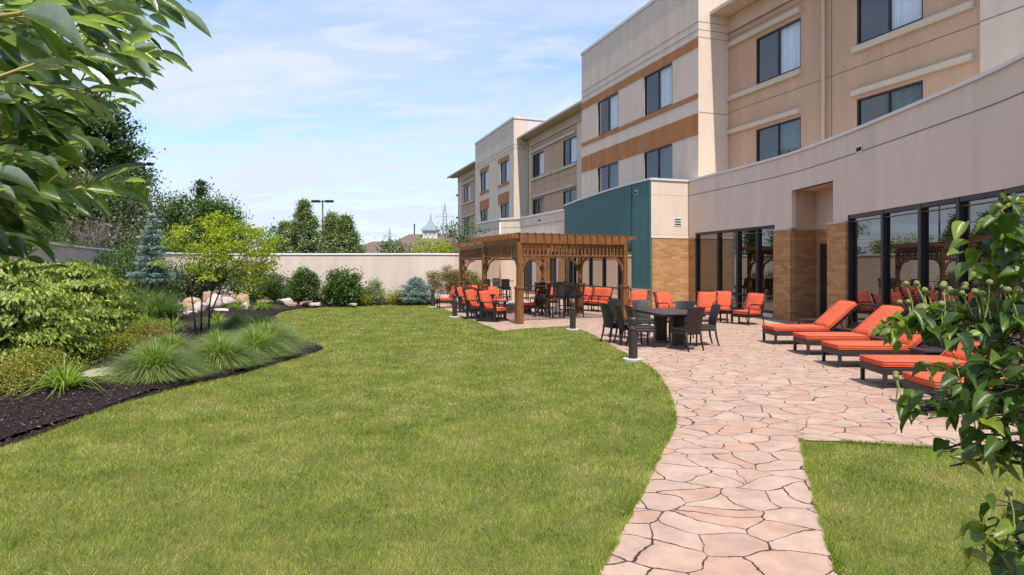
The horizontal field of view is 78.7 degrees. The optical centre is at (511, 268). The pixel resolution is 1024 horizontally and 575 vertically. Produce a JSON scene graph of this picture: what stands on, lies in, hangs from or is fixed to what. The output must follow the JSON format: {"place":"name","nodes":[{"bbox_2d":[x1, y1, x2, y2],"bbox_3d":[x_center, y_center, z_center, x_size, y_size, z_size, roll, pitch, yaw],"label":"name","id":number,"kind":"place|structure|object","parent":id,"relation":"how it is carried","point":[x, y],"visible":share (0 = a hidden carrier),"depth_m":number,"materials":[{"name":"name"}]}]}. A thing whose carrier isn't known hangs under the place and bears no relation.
{"place":"outdoors","nodes":[
{"label":"outdoors","id":0,"kind":"place"},
{"bbox_2d":[66,214,125,248],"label":"bare shrub","id":1,"kind":"object","parent":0,"point":[100,236],"visible":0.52,"depth_m":36.24,"materials":[{"name":"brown plant"}]},
{"bbox_2d":[118,287,178,317],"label":"shrub","id":2,"kind":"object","parent":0,"point":[143,298],"depth_m":19.75,"materials":[{"name":"green plant"}]},
{"bbox_2d":[83,336,231,386],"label":"ornamental grass","id":3,"kind":"object","parent":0,"point":[153,362],"depth_m":9.25,"materials":[{"name":"green plant"}]},
{"bbox_2d":[128,283,206,319],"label":"ornamental grass","id":4,"kind":"object","parent":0,"point":[166,307],"depth_m":18.78,"materials":[{"name":"green plant"}]},
{"bbox_2d":[0,298,438,446],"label":"mulch ground","id":5,"kind":"structure","parent":0,"point":[19,417],"depth_m":8.39,"materials":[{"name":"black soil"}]},
{"bbox_2d":[0,347,47,395],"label":"shrub","id":6,"kind":"object","parent":5,"relation":"on","point":[8,380],"visible":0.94,"depth_m":7.99,"materials":[{"name":"green plant"}]},
{"bbox_2d":[0,339,97,380],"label":"shrub","id":7,"kind":"object","parent":5,"relation":"on","point":[43,359],"visible":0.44,"depth_m":8.81,"materials":[{"name":"green plant"}]},
{"bbox_2d":[0,258,129,341],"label":"arching shrub","id":8,"kind":"object","parent":5,"relation":"on","point":[25,263],"visible":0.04,"depth_m":12.29,"materials":[{"name":"green plant"}]},
{"bbox_2d":[0,267,133,375],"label":"arching shrub","id":9,"kind":"object","parent":5,"relation":"on","point":[46,329],"visible":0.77,"depth_m":9.63,"materials":[{"name":"green plant"}]},
{"bbox_2d":[0,351,138,402],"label":"daylily","id":10,"kind":"object","parent":5,"relation":"on","point":[65,378],"visible":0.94,"depth_m":8.21,"materials":[{"name":"green plant"}]},
{"bbox_2d":[7,262,163,356],"bbox_3d":[-8.145,0.791,11.716,2.985,1.838,2.842,0,0,0],"label":"arching shrub","id":11,"kind":"object","parent":5,"relation":"on","point":[91,282],"visible":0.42,"depth_m":11.47,"materials":[{"name":"green plant"}]},
{"bbox_2d":[39,257,139,321],"bbox_3d":[-10.960,0.707,15.449,3.195,1.976,3.128,0,0,43],"label":"arching shrub","id":12,"kind":"object","parent":5,"relation":"on","point":[80,261],"visible":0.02,"depth_m":15.53,"materials":[{"name":"green plant"}]},
{"bbox_2d":[85,326,145,357],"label":"shrub","id":13,"kind":"object","parent":5,"relation":"on","point":[118,345],"visible":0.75,"depth_m":11.10,"materials":[{"name":"green plant"}]},
{"bbox_2d":[94,236,159,305],"bbox_3d":[-16.192,0.342,25.967,3.459,3.329,3.180,0,0,-23],"label":"shrub","id":14,"kind":"object","parent":5,"relation":"on","point":[120,259],"visible":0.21,"depth_m":25.59,"materials":[{"name":"green plant"}]},
{"bbox_2d":[127,318,167,337],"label":"shrub","id":15,"kind":"object","parent":5,"relation":"on","point":[145,326],"visible":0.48,"depth_m":14.19,"materials":[{"name":"green plant"}]},
{"bbox_2d":[125,213,176,299],"bbox_3d":[-13.222,-0.223,22.903,1.681,3.686,1.735,0,0,-23],"label":"blue spruce","id":16,"kind":"object","parent":5,"relation":"on","point":[148,274],"visible":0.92,"depth_m":22.72,"materials":[{"name":"green plant"}]},
{"bbox_2d":[114,251,188,303],"bbox_3d":[-14.381,0.565,24.715,2.813,2.553,2.610,0,0,41],"label":"shrub","id":17,"kind":"object","parent":5,"relation":"on","point":[148,285],"visible":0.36,"depth_m":24.69,"materials":[{"name":"green plant"}]},
{"bbox_2d":[121,329,202,359],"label":"ornamental grass","id":18,"kind":"object","parent":5,"relation":"on","point":[169,339],"depth_m":11.14,"materials":[{"name":"green plant"}]},
{"bbox_2d":[170,258,230,302],"bbox_3d":[-13.548,0.697,27.141,2.620,2.544,2.824,0,0,0],"label":"shrub","id":19,"kind":"object","parent":5,"relation":"on","point":[195,287],"visible":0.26,"depth_m":26.74,"materials":[{"name":"green plant"}]},
{"bbox_2d":[190,327,239,348],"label":"ornamental grass","id":20,"kind":"object","parent":5,"relation":"on","point":[219,334],"depth_m":12.12,"materials":[{"name":"green plant"}]},
{"bbox_2d":[142,210,289,333],"bbox_3d":[-7.073,0.114,14.852,3.299,3.025,2.623,0,0,0],"label":"tree","id":21,"kind":"object","parent":5,"relation":"on","point":[225,270],"visible":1,"depth_m":14.72,"materials":[{"name":"green plant"}]},
{"bbox_2d":[178,332,281,371],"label":"ornamental grass","id":22,"kind":"object","parent":5,"relation":"on","point":[219,353],"depth_m":10.40,"materials":[{"name":"green plant"}]},
{"bbox_2d":[203,311,256,331],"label":"ornamental grass","id":23,"kind":"object","parent":5,"relation":"on","point":[230,324],"depth_m":15.74,"materials":[{"name":"green plant"}]},
{"bbox_2d":[214,257,285,303],"bbox_3d":[-11.554,0.720,27.719,3.249,2.552,3.276,0,0,0],"label":"shrub","id":24,"kind":"object","parent":5,"relation":"on","point":[252,299],"visible":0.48,"depth_m":27.24,"materials":[{"name":"green plant"}]},
{"bbox_2d":[225,325,308,358],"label":"ornamental grass","id":25,"kind":"object","parent":5,"relation":"on","point":[259,340],"depth_m":11.58,"materials":[{"name":"green plant"}]},
{"bbox_2d":[234,318,320,350],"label":"ornamental grass","id":26,"kind":"object","parent":5,"relation":"on","point":[279,333],"depth_m":12.71,"materials":[{"name":"green plant"}]},
{"bbox_2d":[258,271,305,303],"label":"shrub","id":27,"kind":"object","parent":5,"relation":"on","point":[279,294],"visible":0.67,"depth_m":27.83,"materials":[{"name":"green plant"}]},
{"bbox_2d":[287,263,324,302],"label":"shrub","id":28,"kind":"object","parent":5,"relation":"on","point":[309,280],"visible":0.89,"depth_m":28.40,"materials":[{"name":"green plant"}]},
{"bbox_2d":[318,265,371,306],"bbox_3d":[-7.578,0.902,28.027,2.516,2.164,2.243,0,0,39],"label":"shrub","id":29,"kind":"object","parent":5,"relation":"on","point":[342,288],"visible":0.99,"depth_m":27.58,"materials":[{"name":"green plant"}]},
{"bbox_2d":[1,0,649,252],"label":"sky","id":30,"kind":"structure","parent":0,"point":[368,107],"materials":[{"name":"blue"}]},
{"bbox_2d":[361,214,457,252],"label":"distant house","id":31,"kind":"structure","parent":0,"point":[428,227],"depth_m":108.10,"materials":[{"name":"white"}]},
{"bbox_2d":[0,304,1023,574],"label":"lawn ground","id":32,"kind":"structure","parent":0,"point":[432,532],"depth_m":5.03,"materials":[{"name":"plant"}]},
{"bbox_2d":[0,0,211,287],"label":"broadleaf tree","id":33,"kind":"object","parent":32,"relation":"on","point":[36,187],"visible":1,"depth_m":1.06,"materials":[{"name":"green plant"}]},
{"bbox_2d":[362,277,388,305],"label":"shrub","id":34,"kind":"object","parent":32,"relation":"on","point":[377,292],"visible":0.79,"depth_m":28.46,"materials":[{"name":"green plant"}]},
{"bbox_2d":[392,276,436,303],"bbox_3d":[-4.517,0.985,29.214,2.188,1.401,2.212,0,0,0],"label":"blue spruce","id":35,"kind":"object","parent":32,"relation":"on","point":[415,291],"visible":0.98,"depth_m":28.86,"materials":[{"name":"green plant"}]},
{"bbox_2d":[623,317,643,361],"bbox_3d":[2.231,1.298,11.497,0.380,0.803,0.380,0,0,0],"label":"bollard light","id":36,"kind":"object","parent":32,"relation":"on","point":[633,343],"visible":1,"depth_m":11.43,"materials":[{"name":"metal"}]},
{"bbox_2d":[869,192,1023,574],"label":"dogwood tree","id":37,"kind":"object","parent":32,"relation":"on","point":[990,332],"visible":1,"depth_m":1.70,"materials":[{"name":"green plant"}]},
{"bbox_2d":[435,293,1023,574],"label":"patio","id":38,"kind":"structure","parent":0,"point":[728,489],"depth_m":6.23,"materials":[{"name":"beige stone"}]},
{"bbox_2d":[462,288,491,318],"bbox_3d":[-1.172,1.184,21.110,0.849,1.007,0.770,0,0,24],"label":"glider chair","id":39,"kind":"object","parent":38,"relation":"on","point":[471,300],"visible":0.76,"depth_m":20.93,"materials":[{"name":"orange fabric"}]},
{"bbox_2d":[476,289,508,321],"bbox_3d":[-0.642,1.184,20.061,0.849,1.007,0.770,0,0,28],"label":"glider chair","id":40,"kind":"object","parent":38,"relation":"on","point":[487,304],"visible":1,"depth_m":19.90,"materials":[{"name":"orange fabric"}]},
{"bbox_2d":[450,242,550,308],"bbox_3d":[-0.360,0.295,27.439,4.460,2.785,3.255,0,0,-1],"label":"pergola","id":41,"kind":"object","parent":38,"relation":"on","point":[462,281],"visible":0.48,"depth_m":25.93,"materials":[{"name":"brown wood"}]},
{"bbox_2d":[534,283,551,316],"bbox_3d":[1.095,1.099,21.894,0.511,1.179,0.436,0,0,22],"label":"bar stool","id":42,"kind":"object","parent":38,"relation":"on","point":[543,296],"visible":0.87,"depth_m":21.76,"materials":[{"name":"wicker"}]},
{"bbox_2d":[470,232,635,323],"bbox_3d":[1.317,0.295,21.241,4.640,2.785,3.505,0,0,-24],"label":"pergola","id":43,"kind":"object","parent":38,"relation":"on","point":[511,245],"visible":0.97,"depth_m":20.13,"materials":[{"name":"brown wood"}]},
{"bbox_2d":[460,243,482,259],"bbox_3d":[-1.555,-0.621,23.810,0.080,0.507,4.335,0,0,-15],"label":"pergola link","id":44,"kind":"object","parent":43,"relation":"attached to","point":[472,252],"visible":0.94,"depth_m":23.57,"materials":[{"name":"brown wood"}]},
{"bbox_2d":[548,283,564,317],"bbox_3d":[1.524,1.099,21.335,0.436,1.179,0.511,0,0,-15],"label":"bar stool","id":45,"kind":"object","parent":38,"relation":"on","point":[558,291],"visible":1,"depth_m":21.14,"materials":[{"name":"wicker"}]},
{"bbox_2d":[564,283,576,316],"bbox_3d":[2.017,1.099,21.684,0.436,1.179,0.511,0,0,10],"label":"bar stool","id":46,"kind":"object","parent":38,"relation":"on","point":[570,291],"visible":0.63,"depth_m":21.48,"materials":[{"name":"wicker"}]},
{"bbox_2d":[588,287,613,311],"bbox_3d":[3.495,1.221,24.526,0.802,0.946,0.668,0,0,-30],"label":"patio armchair","id":47,"kind":"object","parent":38,"relation":"on","point":[605,296],"visible":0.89,"depth_m":24.43,"materials":[{"name":"orange fabric"}]},
{"bbox_2d":[599,303,628,342],"bbox_3d":[2.334,1.240,14.335,0.584,0.904,0.470,0,0,-18],"label":"dining chair","id":48,"kind":"object","parent":38,"relation":"on","point":[608,322],"visible":0.73,"depth_m":14.21,"materials":[{"name":"wicker"}]},
{"bbox_2d":[612,304,641,344],"bbox_3d":[2.553,1.240,13.942,0.584,0.904,0.470,0,0,-10],"label":"dining chair","id":49,"kind":"object","parent":38,"relation":"on","point":[621,325],"visible":0.71,"depth_m":13.77,"materials":[{"name":"wicker"}]},
{"bbox_2d":[629,290,648,307],"bbox_3d":[4.368,1.221,21.649,0.668,0.946,0.802,0,0,20],"label":"patio armchair","id":50,"kind":"object","parent":38,"relation":"on","point":[639,294],"visible":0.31,"depth_m":21.83,"materials":[{"name":"orange fabric"}]},
{"bbox_2d":[624,305,654,347],"bbox_3d":[2.732,1.240,13.444,0.584,0.904,0.470,0,0,-7],"label":"dining chair","id":51,"kind":"object","parent":38,"relation":"on","point":[640,328],"visible":0.59,"depth_m":13.26,"materials":[{"name":"wicker"}]},
{"bbox_2d":[632,300,653,337],"bbox_3d":[3.277,1.240,15.548,0.470,0.904,0.584,0,0,-3],"label":"dining chair","id":52,"kind":"object","parent":38,"relation":"on","point":[643,318],"visible":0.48,"depth_m":15.71,"materials":[{"name":"wicker"}]},
{"bbox_2d":[653,292,675,319],"bbox_3d":[4.956,1.221,19.746,0.668,0.946,0.802,0,0,-28],"label":"patio armchair","id":53,"kind":"object","parent":38,"relation":"on","point":[663,299],"visible":0.43,"depth_m":19.86,"materials":[{"name":"orange fabric"}]},
{"bbox_2d":[633,308,709,347],"bbox_3d":[3.500,1.318,13.950,1.100,0.740,1.840,0,0,-8],"label":"dining table","id":54,"kind":"object","parent":38,"relation":"on","point":[677,316],"visible":0.79,"depth_m":13.74,"materials":[{"name":"stone"}]},
{"bbox_2d":[670,307,705,351],"bbox_3d":[3.644,1.240,12.908,0.470,0.904,0.584,0,0,-30],"label":"dining chair","id":55,"kind":"object","parent":38,"relation":"on","point":[694,317],"visible":1,"depth_m":12.73,"materials":[{"name":"wicker"}]},
{"bbox_2d":[690,304,720,345],"bbox_3d":[4.268,1.240,13.752,0.584,0.904,0.470,0,0,-2],"label":"dining chair","id":56,"kind":"object","parent":38,"relation":"on","point":[710,326],"visible":0.81,"depth_m":13.63,"materials":[{"name":"wicker"}]},
{"bbox_2d":[694,291,717,320],"bbox_3d":[6.176,1.221,19.945,0.668,0.946,0.802,0,0,30],"label":"patio armchair","id":57,"kind":"object","parent":38,"relation":"on","point":[706,300],"visible":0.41,"depth_m":20.07,"materials":[{"name":"orange fabric"}]},
{"bbox_2d":[712,291,732,313],"bbox_3d":[6.869,1.221,20.448,0.668,0.946,0.802,0,0,22],"label":"patio armchair","id":58,"kind":"object","parent":38,"relation":"on","point":[725,300],"visible":0.45,"depth_m":20.55,"materials":[{"name":"orange fabric"}]},
{"bbox_2d":[731,293,766,325],"bbox_3d":[7.196,1.221,18.924,0.802,0.946,0.668,0,0,-28],"label":"patio armchair","id":59,"kind":"object","parent":38,"relation":"on","point":[754,305],"visible":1,"depth_m":18.81,"materials":[{"name":"orange fabric"}]},
{"bbox_2d":[762,300,857,344],"bbox_3d":[6.756,1.207,14.120,1.989,0.961,0.715,0,0,0],"label":"sun lounger","id":60,"kind":"object","parent":38,"relation":"on","point":[834,316],"visible":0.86,"depth_m":13.85,"materials":[{"name":"fabric"}]},
{"bbox_2d":[792,305,905,355],"bbox_3d":[6.674,1.207,12.350,1.988,0.961,0.715,0,0,3],"label":"sun lounger","id":61,"kind":"object","parent":38,"relation":"on","point":[862,331],"visible":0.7,"depth_m":12.14,"materials":[{"name":"fabric"}]},
{"bbox_2d":[821,310,938,367],"bbox_3d":[6.503,1.207,10.833,1.988,0.961,0.715,0,0,4],"label":"sun lounger","id":62,"kind":"object","parent":38,"relation":"on","point":[848,348],"visible":0.58,"depth_m":10.55,"materials":[{"name":"fabric"}]},
{"bbox_2d":[908,347,945,354],"bbox_3d":[6.700,1.488,9.950,0.480,0.400,0.480,0,0,4],"label":"side table","id":63,"kind":"object","parent":38,"relation":"on","point":[926,350],"visible":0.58,"depth_m":9.92,"materials":[{"name":"wicker"}]},
{"bbox_2d":[859,333,1019,388],"bbox_3d":[6.163,1.207,8.983,1.988,0.961,0.715,0,0,4],"label":"sun lounger","id":64,"kind":"object","parent":38,"relation":"on","point":[885,366],"visible":0.48,"depth_m":8.81,"materials":[{"name":"fabric"}]},
{"bbox_2d":[902,364,1023,397],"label":"sun lounger","id":65,"kind":"object","parent":38,"relation":"on","point":[918,381],"visible":0.35,"depth_m":7.48,"materials":[{"name":"fabric"}]},
{"label":"ground","id":66,"kind":"structure","parent":0,"visible":0},
{"bbox_2d":[25,221,102,247],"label":"wall shrub","id":67,"kind":"object","parent":66,"relation":"on","point":[49,236],"visible":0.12,"depth_m":34.85,"materials":[{"name":"green plant"}]},
{"bbox_2d":[15,90,165,240],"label":"shade tree","id":68,"kind":"object","parent":66,"relation":"on","point":[123,150],"visible":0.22,"depth_m":42.40,"materials":[{"name":"green plant"}]},
{"bbox_2d":[26,153,179,251],"bbox_3d":[-25.651,-2.694,39.597,9.456,8.820,7.801,0,0,-11],"label":"shade tree","id":69,"kind":"object","parent":66,"relation":"on","point":[127,217],"visible":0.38,"depth_m":38.80,"materials":[{"name":"green plant"}]},
{"bbox_2d":[73,218,172,250],"bbox_3d":[-22.367,-0.669,36.793,5.245,4.746,3.832,0,0,22],"label":"wall shrub","id":70,"kind":"object","parent":66,"relation":"on","point":[135,241],"visible":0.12,"depth_m":36.69,"materials":[{"name":"green plant"}]},
{"bbox_2d":[142,222,202,252],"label":"wall shrub","id":71,"kind":"object","parent":66,"relation":"on","point":[180,249],"visible":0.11,"depth_m":36.46,"materials":[{"name":"green plant"}]},
{"bbox_2d":[134,177,243,252],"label":"shade tree","id":72,"kind":"object","parent":66,"relation":"on","point":[177,212],"visible":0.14,"depth_m":46.59,"materials":[{"name":"green plant"}]},
{"bbox_2d":[184,179,211,244],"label":"spruce","id":73,"kind":"object","parent":66,"relation":"on","point":[199,189],"visible":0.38,"depth_m":46.80,"materials":[{"name":"green plant"}]},
{"bbox_2d":[166,191,260,252],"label":"shade tree","id":74,"kind":"object","parent":66,"relation":"on","point":[208,206],"visible":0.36,"depth_m":45.14,"materials":[{"name":"green plant"}]},
{"bbox_2d":[0,241,498,302],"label":"garden wall","id":75,"kind":"structure","parent":66,"relation":"on","point":[392,270],"depth_m":34.43,"materials":[{"name":"paint"}]},
{"bbox_2d":[266,218,296,252],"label":"flowering tree","id":76,"kind":"object","parent":66,"relation":"on","point":[282,224],"visible":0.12,"depth_m":48.58,"materials":[{"name":"green plant"}]},
{"bbox_2d":[275,197,324,252],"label":"flowering tree","id":77,"kind":"object","parent":66,"relation":"on","point":[305,221],"visible":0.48,"depth_m":47.58,"materials":[{"name":"green plant"}]},
{"bbox_2d":[311,206,352,252],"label":"flowering tree","id":78,"kind":"object","parent":66,"relation":"on","point":[329,225],"visible":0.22,"depth_m":48.09,"materials":[{"name":"green plant"}]},
{"bbox_2d":[321,212,372,252],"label":"flowering tree","id":79,"kind":"object","parent":66,"relation":"on","point":[346,235],"visible":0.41,"depth_m":47.15,"materials":[{"name":"green plant"}]},
{"bbox_2d":[373,237,415,252],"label":"wall shrub","id":80,"kind":"object","parent":66,"relation":"on","point":[387,245],"visible":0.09,"depth_m":38.52,"materials":[{"name":"green plant"}]},
{"bbox_2d":[403,230,456,252],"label":"wall shrub","id":81,"kind":"object","parent":66,"relation":"on","point":[444,246],"visible":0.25,"depth_m":39.48,"materials":[{"name":"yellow plant"}]},
{"bbox_2d":[422,262,480,296],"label":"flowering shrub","id":82,"kind":"object","parent":66,"relation":"on","point":[451,276],"visible":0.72,"depth_m":30.19,"materials":[{"name":"green plant"}]},
{"bbox_2d":[435,219,493,253],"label":"wall shrub","id":83,"kind":"object","parent":66,"relation":"on","point":[450,231],"visible":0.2,"depth_m":42.25,"materials":[{"name":"green plant"}]},
{"bbox_2d":[447,0,1023,359],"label":"hotel","id":84,"kind":"structure","parent":66,"relation":"on","point":[793,160],"depth_m":22.59,"materials":[{"name":"beige paint"}]},
{"bbox_2d":[524,253,535,291],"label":"window","id":85,"kind":"structure","parent":84,"relation":"in","point":[530,267],"depth_m":41.43,"materials":[{"name":"grey glass"}]},
{"bbox_2d":[533,151,543,177],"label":"window","id":86,"kind":"structure","parent":84,"relation":"in","point":[538,159],"depth_m":49.98,"materials":[{"name":"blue glass"}]},
{"bbox_2d":[550,250,565,284],"bbox_3d":[2.729,0.075,38.041,0.569,2.350,1.255,0,0,-23],"label":"window","id":87,"kind":"structure","parent":84,"relation":"in","point":[553,261],"depth_m":38.15,"materials":[{"name":"grey glass"}]},
{"bbox_2d":[564,135,576,165],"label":"window","id":88,"kind":"structure","parent":84,"relation":"in","point":[570,145],"depth_m":44.16,"materials":[{"name":"glass"}]},
{"bbox_2d":[589,258,602,286],"bbox_3d":[4.365,0.325,31.901,0.498,2.370,1.942,0,0,-3],"label":"storefront window","id":89,"kind":"structure","parent":84,"relation":"in","point":[595,264],"depth_m":32.03,"materials":[{"name":"beige glass"}]},
{"bbox_2d":[598,92,617,135],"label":"window","id":90,"kind":"structure","parent":84,"relation":"in","point":[607,107],"depth_m":33.78,"materials":[{"name":"glass"}]},
{"bbox_2d":[598,161,617,191],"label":"window","id":91,"kind":"structure","parent":84,"relation":"in","point":[607,174],"depth_m":33.79,"materials":[{"name":"glass"}]},
{"bbox_2d":[603,250,617,299],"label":"storefront window","id":92,"kind":"structure","parent":84,"relation":"in","point":[610,266],"depth_m":30.06,"materials":[{"name":"beige glass"}]},
{"bbox_2d":[618,249,632,301],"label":"storefront window","id":93,"kind":"structure","parent":84,"relation":"in","point":[629,251],"depth_m":28.23,"materials":[{"name":"beige glass"}]},
{"bbox_2d":[645,62,671,115],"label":"window","id":94,"kind":"structure","parent":84,"relation":"in","point":[658,84],"depth_m":29.23,"materials":[{"name":"grey glass"}]},
{"bbox_2d":[645,144,671,178],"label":"window","id":95,"kind":"structure","parent":84,"relation":"in","point":[658,161],"depth_m":29.15,"materials":[{"name":"glass"}]},
{"bbox_2d":[696,231,717,305],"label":"storefront window","id":96,"kind":"structure","parent":84,"relation":"in","point":[706,247],"depth_m":25.30,"materials":[{"name":"brown glass"}]},
{"bbox_2d":[718,229,751,309],"bbox_3d":[8.472,0.030,23.787,0.930,3.000,1.368,0,0,0],"label":"storefront window","id":97,"kind":"structure","parent":84,"relation":"in","point":[727,245],"depth_m":23.75,"materials":[{"name":"black glass"}]},
{"bbox_2d":[737,227,771,309],"bbox_3d":[8.912,0.030,22.644,0.910,3.000,1.183,0,0,-14],"label":"storefront window","id":98,"kind":"structure","parent":84,"relation":"in","point":[766,236],"depth_m":22.59,"materials":[{"name":"brown metal"}]},
{"bbox_2d":[757,225,774,313],"bbox_3d":[9.151,0.030,21.531,0.862,3.000,1.106,0,0,-12],"label":"storefront window","id":99,"kind":"structure","parent":84,"relation":"in","point":[759,228],"depth_m":21.92,"materials":[{"name":"brown metal"}]},
{"bbox_2d":[757,17,800,83],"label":"window","id":100,"kind":"structure","parent":84,"relation":"in","point":[779,50],"depth_m":23.96,"materials":[{"name":"grey glass"}]},
{"bbox_2d":[757,117,800,161],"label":"window","id":101,"kind":"structure","parent":84,"relation":"in","point":[784,137],"depth_m":24.02,"materials":[{"name":"glass"}]},
{"bbox_2d":[820,244,826,315],"bbox_3d":[9.859,0.450,19.157,0.109,2.460,1.500,0,0,-3],"label":"door","id":102,"kind":"structure","parent":84,"relation":"in","point":[823,247],"depth_m":19.70,"materials":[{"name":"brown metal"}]},
{"bbox_2d":[848,210,907,325],"bbox_3d":[9.450,0.040,16.187,0.645,2.980,1.584,0,0,0],"label":"storefront window","id":103,"kind":"structure","parent":84,"relation":"in","point":[876,224],"depth_m":16.28,"materials":[{"name":"black glass"}]},
{"bbox_2d":[857,0,922,44],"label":"window","id":104,"kind":"structure","parent":84,"relation":"in","point":[875,18],"depth_m":19.73,"materials":[{"name":"grey glass"}]},
{"bbox_2d":[857,80,922,125],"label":"window","id":105,"kind":"structure","parent":84,"relation":"in","point":[869,108],"depth_m":19.59,"materials":[{"name":"grey glass"}]},
{"bbox_2d":[882,204,947,331],"bbox_3d":[9.428,0.040,14.668,0.659,2.980,1.475,0,0,0],"label":"storefront window","id":106,"kind":"structure","parent":84,"relation":"in","point":[913,219],"depth_m":14.78,"materials":[{"name":"black glass"}]},
{"bbox_2d":[919,197,988,339],"bbox_3d":[9.395,0.040,13.312,0.667,2.980,1.270,0,0,0],"label":"storefront window","id":107,"kind":"structure","parent":84,"relation":"in","point":[952,202],"depth_m":13.57,"materials":[{"name":"black glass"}]},
{"bbox_2d":[957,190,1023,346],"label":"storefront window","id":108,"kind":"structure","parent":84,"relation":"in","point":[993,195],"depth_m":12.51,"materials":[{"name":"black glass"}]},
{"bbox_2d":[1000,185,1023,351],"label":"storefront window","id":109,"kind":"structure","parent":84,"relation":"in","point":[1019,189],"depth_m":11.31,"materials":[{"name":"brown metal"}]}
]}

